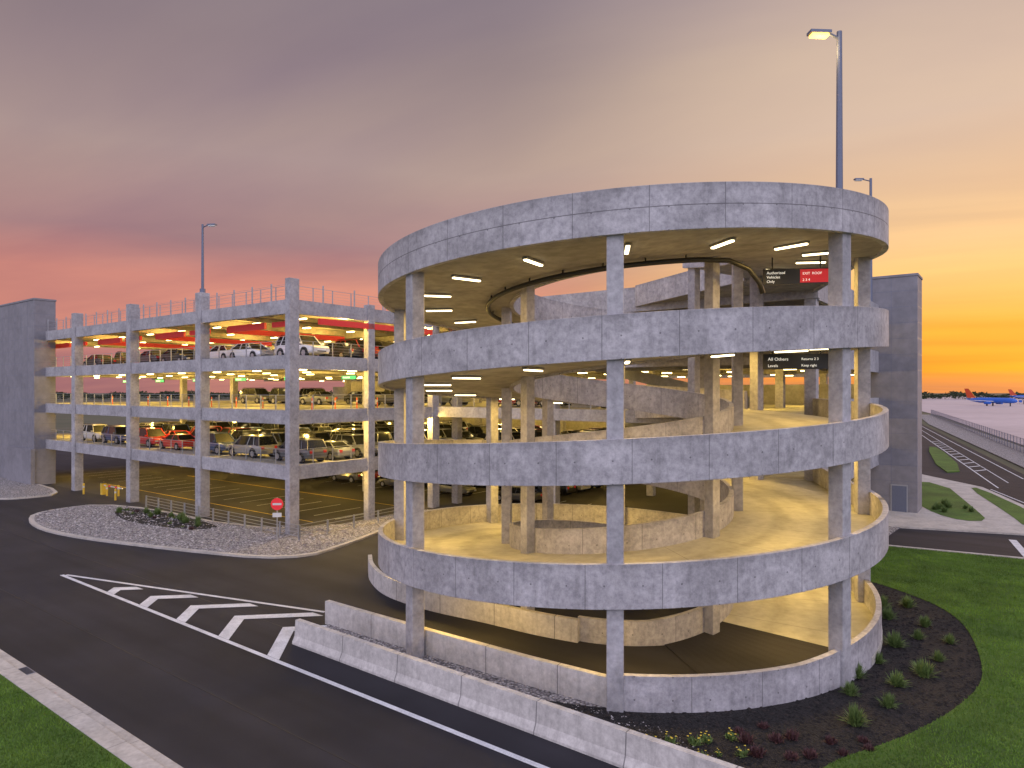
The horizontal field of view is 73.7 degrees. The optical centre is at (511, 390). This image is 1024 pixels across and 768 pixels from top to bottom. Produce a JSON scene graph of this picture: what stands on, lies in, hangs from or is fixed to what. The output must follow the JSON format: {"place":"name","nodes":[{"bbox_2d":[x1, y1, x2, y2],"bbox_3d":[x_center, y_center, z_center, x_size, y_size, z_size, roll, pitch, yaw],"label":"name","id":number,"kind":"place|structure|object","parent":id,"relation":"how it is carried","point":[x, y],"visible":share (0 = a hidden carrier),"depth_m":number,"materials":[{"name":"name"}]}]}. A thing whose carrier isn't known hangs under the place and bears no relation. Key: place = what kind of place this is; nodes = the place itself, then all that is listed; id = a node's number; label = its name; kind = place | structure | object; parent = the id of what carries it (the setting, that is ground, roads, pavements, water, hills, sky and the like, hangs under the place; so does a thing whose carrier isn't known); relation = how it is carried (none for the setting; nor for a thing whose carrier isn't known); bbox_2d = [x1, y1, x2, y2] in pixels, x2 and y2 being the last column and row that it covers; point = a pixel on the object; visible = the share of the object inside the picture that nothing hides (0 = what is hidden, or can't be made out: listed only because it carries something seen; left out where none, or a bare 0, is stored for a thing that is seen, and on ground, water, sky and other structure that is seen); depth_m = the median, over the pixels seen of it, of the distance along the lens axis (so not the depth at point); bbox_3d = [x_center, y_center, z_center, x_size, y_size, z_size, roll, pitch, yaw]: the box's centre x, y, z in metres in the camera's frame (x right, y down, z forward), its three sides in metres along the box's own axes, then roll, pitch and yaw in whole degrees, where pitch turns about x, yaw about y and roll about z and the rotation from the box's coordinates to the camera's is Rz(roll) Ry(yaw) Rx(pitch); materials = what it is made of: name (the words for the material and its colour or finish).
{"place":"outdoors","nodes":[
{"label":"outdoors","id":0,"kind":"place"},
{"bbox_2d":[0,674,131,767],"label":"lawn","id":1,"kind":"structure","parent":0,"point":[56,743],"depth_m":19.96,"materials":[{"name":"green plant"}]},
{"bbox_2d":[51,463,687,526],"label":"parking lot floor","id":2,"kind":"structure","parent":0,"point":[666,500],"depth_m":67.79,"materials":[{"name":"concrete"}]},
{"bbox_2d":[109,476,393,521],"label":"yellow road marking","id":3,"kind":"object","parent":2,"relation":"on","point":[245,509],"visible":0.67,"depth_m":66.47,"materials":[{"name":"paint"}]},
{"bbox_2d":[331,472,361,482],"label":"parked suv","id":4,"kind":"object","parent":2,"relation":"on","point":[351,477],"visible":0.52,"depth_m":77.01,"materials":[{"name":"paint"}]},
{"bbox_2d":[378,477,393,486],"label":"parked car","id":5,"kind":"object","parent":2,"relation":"on","point":[384,482],"visible":0.36,"depth_m":73.54,"materials":[{"name":"paint"}]},
{"bbox_2d":[439,484,475,493],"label":"parked car","id":6,"kind":"object","parent":2,"relation":"on","point":[468,489],"visible":0.45,"depth_m":68.08,"materials":[{"name":"paint"}]},
{"bbox_2d":[46,277,878,533],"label":"parking garage","id":7,"kind":"structure","parent":2,"relation":"on","point":[202,329],"depth_m":56.70,"materials":[{"name":"concrete"}]},
{"bbox_2d":[83,423,105,441],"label":"parked suv","id":8,"kind":"object","parent":7,"relation":"on","point":[91,429],"visible":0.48,"depth_m":74.27,"materials":[{"name":"paint"}]},
{"bbox_2d":[83,355,116,364],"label":"parked car","id":9,"kind":"object","parent":7,"relation":"on","point":[98,361],"visible":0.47,"depth_m":74.14,"materials":[{"name":"paint"}]},
{"bbox_2d":[101,425,125,443],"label":"parked suv","id":10,"kind":"object","parent":7,"relation":"on","point":[115,431],"visible":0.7,"depth_m":71.10,"materials":[{"name":"paint"}]},
{"bbox_2d":[140,351,164,361],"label":"parked car","id":11,"kind":"object","parent":7,"relation":"on","point":[156,356],"visible":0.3,"depth_m":66.74,"materials":[{"name":"paint"}]},
{"bbox_2d":[139,427,168,447],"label":"parked suv","id":12,"kind":"object","parent":7,"relation":"on","point":[151,433],"visible":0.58,"depth_m":66.87,"materials":[{"name":"paint"}]},
{"bbox_2d":[159,434,194,450],"bbox_3d":[-31.496,4.792,64.472,4.760,1.447,2.120,0,0,37],"label":"parked car","id":13,"kind":"object","parent":7,"relation":"on","point":[185,438],"visible":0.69,"depth_m":63.48,"materials":[{"name":"paint"}]},
{"bbox_2d":[163,423,190,430],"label":"parked suv","id":14,"kind":"object","parent":7,"relation":"on","point":[179,426],"visible":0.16,"depth_m":75.08,"materials":[{"name":"paint"}]},
{"bbox_2d":[161,349,193,360],"bbox_3d":[-31.344,-3.208,64.608,4.760,1.447,2.120,0,0,36],"label":"parked car","id":15,"kind":"object","parent":7,"relation":"on","point":[166,354],"visible":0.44,"depth_m":63.94,"materials":[{"name":"paint"}]},
{"bbox_2d":[200,223,216,292],"bbox_3d":[-25.133,-10.950,56.501,1.477,5.700,0.450,0,0,9],"label":"street lamp","id":16,"kind":"object","parent":7,"relation":"on","point":[202,289],"visible":0.98,"depth_m":56.49,"materials":[{"name":"grey metal"}]},
{"bbox_2d":[194,431,236,453],"bbox_3d":[-25.940,4.573,60.305,4.830,1.898,2.240,0,0,37],"label":"parked suv","id":17,"kind":"object","parent":7,"relation":"on","point":[221,438],"visible":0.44,"depth_m":59.37,"materials":[{"name":"paint"}]},
{"bbox_2d":[210,345,233,358],"bbox_3d":[-25.176,-3.208,59.732,4.760,1.447,2.120,0,0,37],"label":"parked car","id":18,"kind":"object","parent":7,"relation":"on","point":[214,352],"visible":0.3,"depth_m":58.74,"materials":[{"name":"paint"}]},
{"bbox_2d":[210,421,233,427],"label":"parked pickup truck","id":19,"kind":"object","parent":7,"relation":"on","point":[224,424],"visible":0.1,"depth_m":80.02,"materials":[{"name":"paint"}]},
{"bbox_2d":[221,426,250,433],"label":"parked suv","id":20,"kind":"object","parent":7,"relation":"on","point":[230,430],"visible":0.09,"depth_m":67.88,"materials":[{"name":"paint"}]},
{"bbox_2d":[231,429,258,438],"bbox_3d":[-24.274,4.536,62.494,5.630,1.984,2.280,0,0,36],"label":"parked pickup truck","id":21,"kind":"object","parent":7,"relation":"on","point":[236,434],"visible":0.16,"depth_m":62.15,"materials":[{"name":"paint"}]},
{"bbox_2d":[227,343,274,357],"bbox_3d":[-21.564,-3.208,56.648,4.760,1.447,2.120,0,0,36],"label":"parked car","id":22,"kind":"object","parent":7,"relation":"on","point":[241,352],"visible":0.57,"depth_m":55.94,"materials":[{"name":"paint"}]},
{"bbox_2d":[228,434,278,458],"bbox_3d":[-21.740,4.573,57.155,4.830,1.898,2.240,0,0,36],"label":"parked suv","id":23,"kind":"object","parent":7,"relation":"on","point":[266,442],"visible":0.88,"depth_m":56.01,"materials":[{"name":"paint"}]},
{"bbox_2d":[239,388,271,403],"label":"parked suv","id":24,"kind":"object","parent":7,"relation":"on","point":[254,393],"visible":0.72,"depth_m":80.25,"materials":[{"name":"paint"}]},
{"bbox_2d":[261,423,284,428],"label":"parked suv","id":25,"kind":"object","parent":7,"relation":"on","point":[272,426],"visible":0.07,"depth_m":77.47,"materials":[{"name":"paint"}]},
{"bbox_2d":[269,431,284,445],"bbox_3d":[-20.106,4.536,59.368,5.630,1.984,2.280,0,0,38],"label":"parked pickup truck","id":26,"kind":"object","parent":7,"relation":"on","point":[280,437],"visible":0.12,"depth_m":58.29,"materials":[{"name":"paint"}]},
{"bbox_2d":[269,387,303,403],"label":"parked suv","id":27,"kind":"object","parent":7,"relation":"on","point":[279,392],"visible":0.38,"depth_m":76.96,"materials":[{"name":"paint"}]},
{"bbox_2d":[273,437,327,463],"bbox_3d":[-16.620,4.573,53.315,4.830,1.898,2.240,0,0,37],"label":"parked suv","id":28,"kind":"object","parent":7,"relation":"on","point":[305,444],"visible":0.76,"depth_m":51.99,"materials":[{"name":"paint"}]},
{"bbox_2d":[274,335,329,355],"bbox_3d":[-16.360,-3.427,53.245,4.830,1.898,2.240,0,0,37],"label":"parked suv","id":29,"kind":"object","parent":7,"relation":"on","point":[305,347],"visible":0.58,"depth_m":52.46,"materials":[{"name":"paint"}]},
{"bbox_2d":[299,431,330,440],"bbox_3d":[-18.440,4.573,61.555,4.830,1.898,2.240,0,0,36],"label":"parked suv","id":30,"kind":"object","parent":7,"relation":"on","point":[324,435],"visible":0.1,"depth_m":60.54,"materials":[{"name":"paint"}]},
{"bbox_2d":[299,391,337,404],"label":"parked car","id":31,"kind":"object","parent":7,"relation":"on","point":[320,397],"visible":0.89,"depth_m":73.10,"materials":[{"name":"paint"}]},
{"bbox_2d":[309,425,331,431],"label":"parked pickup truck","id":32,"kind":"object","parent":7,"relation":"on","point":[319,428],"visible":0.14,"depth_m":68.63,"materials":[{"name":"paint"}]},
{"bbox_2d":[314,342,363,357],"bbox_3d":[-14.256,-3.208,56.292,4.760,1.447,2.120,0,0,37],"label":"parked car","id":33,"kind":"object","parent":7,"relation":"on","point":[340,350],"visible":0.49,"depth_m":55.09,"materials":[{"name":"paint"}]},
{"bbox_2d":[324,440,354,459],"bbox_3d":[-14.966,4.792,55.512,4.760,1.447,2.120,0,0,36],"label":"parked car","id":34,"kind":"object","parent":7,"relation":"on","point":[337,451],"visible":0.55,"depth_m":54.17,"materials":[{"name":"paint"}]},
{"bbox_2d":[326,429,353,436],"bbox_3d":[-16.790,4.573,63.755,4.830,1.898,2.240,0,0,36],"label":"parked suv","id":35,"kind":"object","parent":7,"relation":"on","point":[332,432],"visible":0.09,"depth_m":62.66,"materials":[{"name":"paint"}]},
{"bbox_2d":[344,391,361,403],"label":"parked car","id":36,"kind":"object","parent":7,"relation":"on","point":[357,394],"visible":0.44,"depth_m":77.71,"materials":[{"name":"paint"}]},
{"bbox_2d":[330,433,377,457],"bbox_3d":[-13.280,4.573,57.685,4.830,1.898,2.240,0,0,38],"label":"parked suv","id":37,"kind":"object","parent":7,"relation":"on","point":[354,440],"visible":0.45,"depth_m":56.93,"materials":[{"name":"paint"}]},
{"bbox_2d":[335,338,380,358],"bbox_3d":[-13.000,-3.427,57.725,4.830,1.898,2.240,0,0,36],"label":"parked suv","id":38,"kind":"object","parent":7,"relation":"on","point":[359,343],"visible":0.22,"depth_m":57.03,"materials":[{"name":"paint"}]},
{"bbox_2d":[375,389,393,405],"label":"parked pickup truck","id":39,"kind":"object","parent":7,"relation":"on","point":[389,400],"visible":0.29,"depth_m":66.36,"materials":[{"name":"paint"}]},
{"bbox_2d":[375,431,393,444],"bbox_3d":[-11.614,4.536,59.874,5.630,1.984,2.280,0,0,36],"label":"parked pickup truck","id":40,"kind":"object","parent":7,"relation":"on","point":[382,436],"visible":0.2,"depth_m":59.37,"materials":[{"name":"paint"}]},
{"bbox_2d":[375,340,393,348],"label":"parked suv","id":41,"kind":"object","parent":7,"relation":"on","point":[378,343],"visible":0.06,"depth_m":59.22,"materials":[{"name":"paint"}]},
{"bbox_2d":[424,427,465,439],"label":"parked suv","id":42,"kind":"object","parent":7,"relation":"on","point":[445,433],"visible":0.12,"depth_m":65.63,"materials":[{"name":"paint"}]},
{"bbox_2d":[439,396,470,405],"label":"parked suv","id":43,"kind":"object","parent":7,"relation":"on","point":[448,399],"visible":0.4,"depth_m":69.06,"materials":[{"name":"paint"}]},
{"bbox_2d":[462,431,483,439],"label":"parked car","id":44,"kind":"object","parent":7,"relation":"on","point":[467,435],"visible":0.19,"depth_m":67.93,"materials":[{"name":"paint"}]},
{"bbox_2d":[468,425,485,438],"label":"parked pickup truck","id":45,"kind":"object","parent":7,"relation":"on","point":[480,430],"visible":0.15,"depth_m":69.97,"materials":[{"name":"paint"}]},
{"bbox_2d":[853,178,872,301],"bbox_3d":[30.328,-12.400,58.800,1.676,11.800,0.506,0,0,0],"label":"street lamp","id":46,"kind":"object","parent":7,"relation":"on","point":[870,184],"visible":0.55,"depth_m":58.70,"materials":[{"name":"grey metal"}]},
{"bbox_2d":[498,486,541,501],"bbox_3d":[0.484,9.691,64.112,4.760,1.447,2.120,0,0,38],"label":"parked car","id":47,"kind":"object","parent":2,"relation":"on","point":[516,492],"visible":0.38,"depth_m":63.15,"materials":[{"name":"paint"}]},
{"bbox_2d":[560,486,575,496],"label":"parked suv","id":48,"kind":"object","parent":2,"relation":"on","point":[567,489],"visible":0.28,"depth_m":66.94,"materials":[{"name":"paint"}]},
{"bbox_2d":[325,624,605,707],"bbox_3d":[1.560,10.350,21.440,20.600,0.001,17.720,0,0,0],"label":"gravel strip","id":49,"kind":"object","parent":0,"point":[538,691],"visible":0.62,"depth_m":24.56,"materials":[{"name":"grey gravel"}]},
{"bbox_2d":[0,424,1023,767],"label":"asphalt road","id":50,"kind":"structure","parent":0,"point":[178,720],"depth_m":27.55,"materials":[{"name":"black asphalt"}]},
{"bbox_2d":[0,477,57,499],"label":"gravel bed","id":51,"kind":"object","parent":50,"relation":"on","point":[10,490],"visible":0.77,"depth_m":70.20,"materials":[{"name":"grey gravel"}]},
{"bbox_2d":[0,649,182,767],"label":"kerb","id":52,"kind":"structure","parent":50,"relation":"on","point":[126,747],"depth_m":21.40,"materials":[{"name":"concrete"}]},
{"bbox_2d":[1,529,360,767],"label":"road paving joints","id":53,"kind":"object","parent":50,"relation":"on","point":[178,677],"depth_m":26.21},
{"bbox_2d":[29,505,428,558],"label":"gravel island","id":54,"kind":"structure","parent":50,"relation":"on","point":[178,546],"depth_m":48.37,"materials":[{"name":"gravel"}]},
{"bbox_2d":[115,508,216,528],"bbox_3d":[-28.466,10.240,54.645,14.250,0.020,3.488,0,0,37],"label":"mulch bed","id":55,"kind":"object","parent":54,"relation":"on","point":[159,521],"visible":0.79,"depth_m":53.86,"materials":[{"name":"black soil"}]},
{"bbox_2d":[35,505,393,554],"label":"gravel stones","id":56,"kind":"object","parent":54,"relation":"on","point":[168,531],"visible":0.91,"depth_m":49.97,"materials":[{"name":"grey gravel"}]},
{"bbox_2d":[145,495,392,538],"bbox_3d":[-19.905,9.775,58.560,22.100,1.050,12.150,0,0,37],"label":"rail fence","id":57,"kind":"object","parent":54,"relation":"on","point":[299,528],"visible":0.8,"depth_m":51.19,"materials":[{"name":"metal"}]},
{"bbox_2d":[271,497,282,538],"bbox_3d":[-16.222,8.820,47.159,0.840,2.900,0.102,0,0,-6],"label":"traffic sign","id":58,"kind":"object","parent":54,"relation":"on","point":[277,503],"visible":1,"depth_m":47.12,"materials":[{"name":"metal"}]},
{"bbox_2d":[60,471,589,767],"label":"road marking","id":59,"kind":"object","parent":50,"relation":"on","point":[277,647],"visible":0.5,"depth_m":30.20,"materials":[{"name":"paint"}]},
{"bbox_2d":[325,600,605,706],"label":"entrance wall","id":60,"kind":"structure","parent":50,"relation":"on","point":[586,685],"depth_m":25.12,"materials":[{"name":"concrete"}]},
{"bbox_2d":[368,554,578,642],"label":"lane wall","id":61,"kind":"structure","parent":50,"relation":"on","point":[553,626],"depth_m":30.40,"materials":[{"name":"concrete"}]},
{"bbox_2d":[292,618,742,767],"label":"concrete barrier","id":62,"kind":"object","parent":50,"relation":"on","point":[606,741],"visible":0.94,"depth_m":21.37,"materials":[{"name":"grey concrete"}]},
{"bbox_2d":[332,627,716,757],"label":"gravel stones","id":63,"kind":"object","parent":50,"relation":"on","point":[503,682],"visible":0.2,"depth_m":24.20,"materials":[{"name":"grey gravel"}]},
{"bbox_2d":[378,181,888,712],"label":"spiral parking ramp","id":64,"kind":"structure","parent":50,"relation":"on","point":[768,579],"depth_m":24.64,"materials":[{"name":"concrete"}]},
{"bbox_2d":[763,256,827,284],"bbox_3d":[12.507,-5.300,30.037,2.800,1.200,0.124,0,0,10],"label":"overhead sign","id":65,"kind":"object","parent":64,"relation":"attached to","point":[772,276],"visible":0.98,"depth_m":30.01,"materials":[{"name":"black"}]},
{"bbox_2d":[763,350,827,368],"bbox_3d":[12.507,-1.425,30.037,2.800,0.950,0.124,0,0,10],"label":"overhead sign","id":66,"kind":"object","parent":64,"relation":"attached to","point":[795,361],"visible":1,"depth_m":30.01,"materials":[{"name":"black metal"}]},
{"bbox_2d":[807,29,842,188],"bbox_3d":[11.130,-9.700,24.125,1.344,6.000,0.456,0,0,0],"label":"street lamp","id":67,"kind":"object","parent":64,"relation":"on","point":[818,33],"visible":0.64,"depth_m":24.05,"materials":[{"name":"grey metal"}]},
{"bbox_2d":[889,545,1023,558],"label":"kerb","id":68,"kind":"structure","parent":50,"relation":"on","point":[959,552],"depth_m":43.59,"materials":[{"name":"concrete"}]},
{"bbox_2d":[922,426,1023,556],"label":"road marking","id":69,"kind":"object","parent":50,"relation":"on","point":[1018,546],"visible":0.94,"depth_m":85.78,"materials":[{"name":"paint"}]},
{"bbox_2d":[0,0,1023,392],"label":"sky","id":70,"kind":"structure","parent":0,"point":[316,137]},
{"bbox_2d":[56,393,1023,473],"bbox_3d":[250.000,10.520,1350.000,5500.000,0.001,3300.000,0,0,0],"label":"ground terrain","id":71,"kind":"structure","parent":0,"point":[63,421],"depth_m":242.03,"materials":[{"name":"grey concrete"}]},
{"bbox_2d":[0,298,55,484],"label":"stair tower","id":72,"kind":"structure","parent":71,"relation":"on","point":[27,385],"depth_m":76.38,"materials":[{"name":"grey paint"}]},
{"bbox_2d":[56,390,1023,399],"bbox_3d":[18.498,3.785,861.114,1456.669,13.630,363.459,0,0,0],"label":"distant treeline","id":73,"kind":"object","parent":71,"relation":"on","point":[954,394],"visible":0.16,"depth_m":852.02,"materials":[{"name":"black plant"}]},
{"bbox_2d":[871,273,922,512],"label":"stair tower","id":74,"kind":"structure","parent":71,"relation":"on","point":[896,472],"depth_m":58.24,"materials":[{"name":"grey paint"}]},
{"bbox_2d":[891,484,907,511],"bbox_3d":[32.993,9.140,58.174,1.300,2.320,0.070,0,0,37],"label":"door","id":75,"kind":"structure","parent":74,"relation":"in","point":[899,493],"depth_m":58.13,"materials":[{"name":"grey paint"}]},
{"bbox_2d":[922,414,1023,467],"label":"gravel verge","id":76,"kind":"structure","parent":71,"relation":"on","point":[1014,456],"depth_m":139.30,"materials":[{"name":"grey gravel"}]},
{"bbox_2d":[931,410,1023,452],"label":"security fence","id":77,"kind":"object","parent":76,"relation":"on","point":[980,430],"visible":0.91,"depth_m":151.01,"materials":[{"name":"metal"}]},
{"bbox_2d":[824,546,1023,767],"bbox_3d":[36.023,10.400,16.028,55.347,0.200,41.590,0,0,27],"label":"lawn","id":78,"kind":"structure","parent":0,"point":[909,756],"depth_m":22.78,"materials":[{"name":"green plant"}]},
{"bbox_2d":[546,582,982,767],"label":"mulch bed","id":79,"kind":"object","parent":78,"relation":"on","point":[686,727],"visible":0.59,"depth_m":21.92,"materials":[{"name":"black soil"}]},
{"bbox_2d":[687,733,702,746],"bbox_3d":[5.401,10.178,19.961,0.522,0.304,0.459,0,0,-5],"label":"flowering plant","id":80,"kind":"object","parent":79,"relation":"on","point":[695,742],"visible":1,"depth_m":19.93,"materials":[{"name":"green plant"}]},
{"bbox_2d":[736,731,755,744],"bbox_3d":[6.878,10.184,20.077,0.614,0.292,0.504,0,0,11],"label":"red shrub","id":81,"kind":"object","parent":79,"relation":"on","point":[748,738],"visible":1,"depth_m":20.03,"materials":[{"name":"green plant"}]},
{"bbox_2d":[748,743,767,757],"bbox_3d":[6.957,10.200,19.374,0.539,0.260,0.657,0,0,35],"label":"red shrub","id":82,"kind":"object","parent":79,"relation":"on","point":[756,751],"visible":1,"depth_m":19.33,"materials":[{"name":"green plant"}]},
{"bbox_2d":[767,731,783,743],"bbox_3d":[7.819,10.202,20.152,0.531,0.255,0.580,0,0,-23],"label":"red shrub","id":83,"kind":"object","parent":79,"relation":"on","point":[776,737],"visible":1,"depth_m":20.12,"materials":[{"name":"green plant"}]},
{"bbox_2d":[783,728,798,740],"bbox_3d":[8.325,10.178,20.264,0.585,0.305,0.536,0,0,-39],"label":"red shrub","id":84,"kind":"object","parent":79,"relation":"on","point":[792,735],"visible":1,"depth_m":20.24,"materials":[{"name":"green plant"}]},
{"bbox_2d":[783,750,799,760],"bbox_3d":[7.847,10.204,19.192,0.515,0.252,0.472,0,0,-43],"label":"red shrub","id":85,"kind":"object","parent":79,"relation":"on","point":[789,755],"visible":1,"depth_m":19.14,"materials":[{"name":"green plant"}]},
{"bbox_2d":[801,747,817,759],"bbox_3d":[8.407,10.186,19.280,0.503,0.288,0.549,0,0,27],"label":"red shrub","id":86,"kind":"object","parent":79,"relation":"on","point":[810,753],"visible":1,"depth_m":19.22,"materials":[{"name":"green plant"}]},
{"bbox_2d":[838,680,860,696],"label":"ornamental grass","id":87,"kind":"object","parent":79,"relation":"on","point":[850,689],"depth_m":23.14,"materials":[{"name":"green plant"}]},
{"bbox_2d":[837,703,871,726],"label":"ornamental grass","id":88,"kind":"object","parent":79,"relation":"on","point":[855,715],"depth_m":21.04,"materials":[{"name":"green plant"}]},
{"bbox_2d":[852,661,869,678],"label":"ornamental grass","id":89,"kind":"object","parent":79,"relation":"on","point":[860,673],"depth_m":24.49,"materials":[{"name":"green plant"}]},
{"bbox_2d":[877,693,901,708],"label":"ornamental grass","id":90,"kind":"object","parent":79,"relation":"on","point":[888,701],"depth_m":22.23,"materials":[{"name":"green plant"}]},
{"bbox_2d":[882,605,898,619],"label":"ornamental grass","id":91,"kind":"object","parent":79,"relation":"on","point":[887,614],"depth_m":30.81,"materials":[{"name":"green plant"}]},
{"bbox_2d":[883,630,906,647],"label":"ornamental grass","id":92,"kind":"object","parent":79,"relation":"on","point":[894,640],"depth_m":27.55,"materials":[{"name":"green plant"}]},
{"bbox_2d":[883,669,911,687],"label":"ornamental grass","id":93,"kind":"object","parent":79,"relation":"on","point":[897,680],"depth_m":23.86,"materials":[{"name":"green plant"}]},
{"bbox_2d":[898,593,917,607],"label":"ornamental grass","id":94,"kind":"object","parent":79,"relation":"on","point":[907,601],"depth_m":32.53,"materials":[{"name":"green plant"}]},
{"bbox_2d":[918,614,930,627],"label":"ornamental grass","id":95,"kind":"object","parent":79,"relation":"on","point":[925,622],"depth_m":29.85,"materials":[{"name":"green plant"}]},
{"bbox_2d":[909,658,940,677],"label":"ornamental grass","id":96,"kind":"object","parent":79,"relation":"on","point":[923,669],"depth_m":24.60,"materials":[{"name":"green plant"}]},
{"bbox_2d":[929,447,959,472],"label":"lawn","id":97,"kind":"structure","parent":0,"point":[944,461],"depth_m":99.11,"materials":[{"name":"green plant"}]},
{"bbox_2d":[922,482,984,520],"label":"lawn","id":98,"kind":"structure","parent":0,"point":[932,493],"depth_m":62.72,"materials":[{"name":"green plant"}]},
{"bbox_2d":[889,474,1023,534],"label":"footpath","id":99,"kind":"structure","parent":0,"point":[997,520],"depth_m":54.97,"materials":[{"name":"concrete"}]},
{"bbox_2d":[922,396,1023,443],"bbox_3d":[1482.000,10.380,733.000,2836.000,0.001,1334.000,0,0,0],"label":"airport apron pavement","id":100,"kind":"structure","parent":0,"point":[1005,418],"depth_m":312.54,"materials":[{"name":"concrete"}]},
{"bbox_2d":[965,389,1017,405],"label":"airliner","id":101,"kind":"object","parent":100,"relation":"on","point":[972,397],"visible":0.98,"depth_m":468.62,"materials":[{"name":"metal"}]},
{"bbox_2d":[972,488,1023,524],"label":"lawn","id":102,"kind":"structure","parent":0,"point":[1015,511],"depth_m":61.08,"materials":[{"name":"green plant"}]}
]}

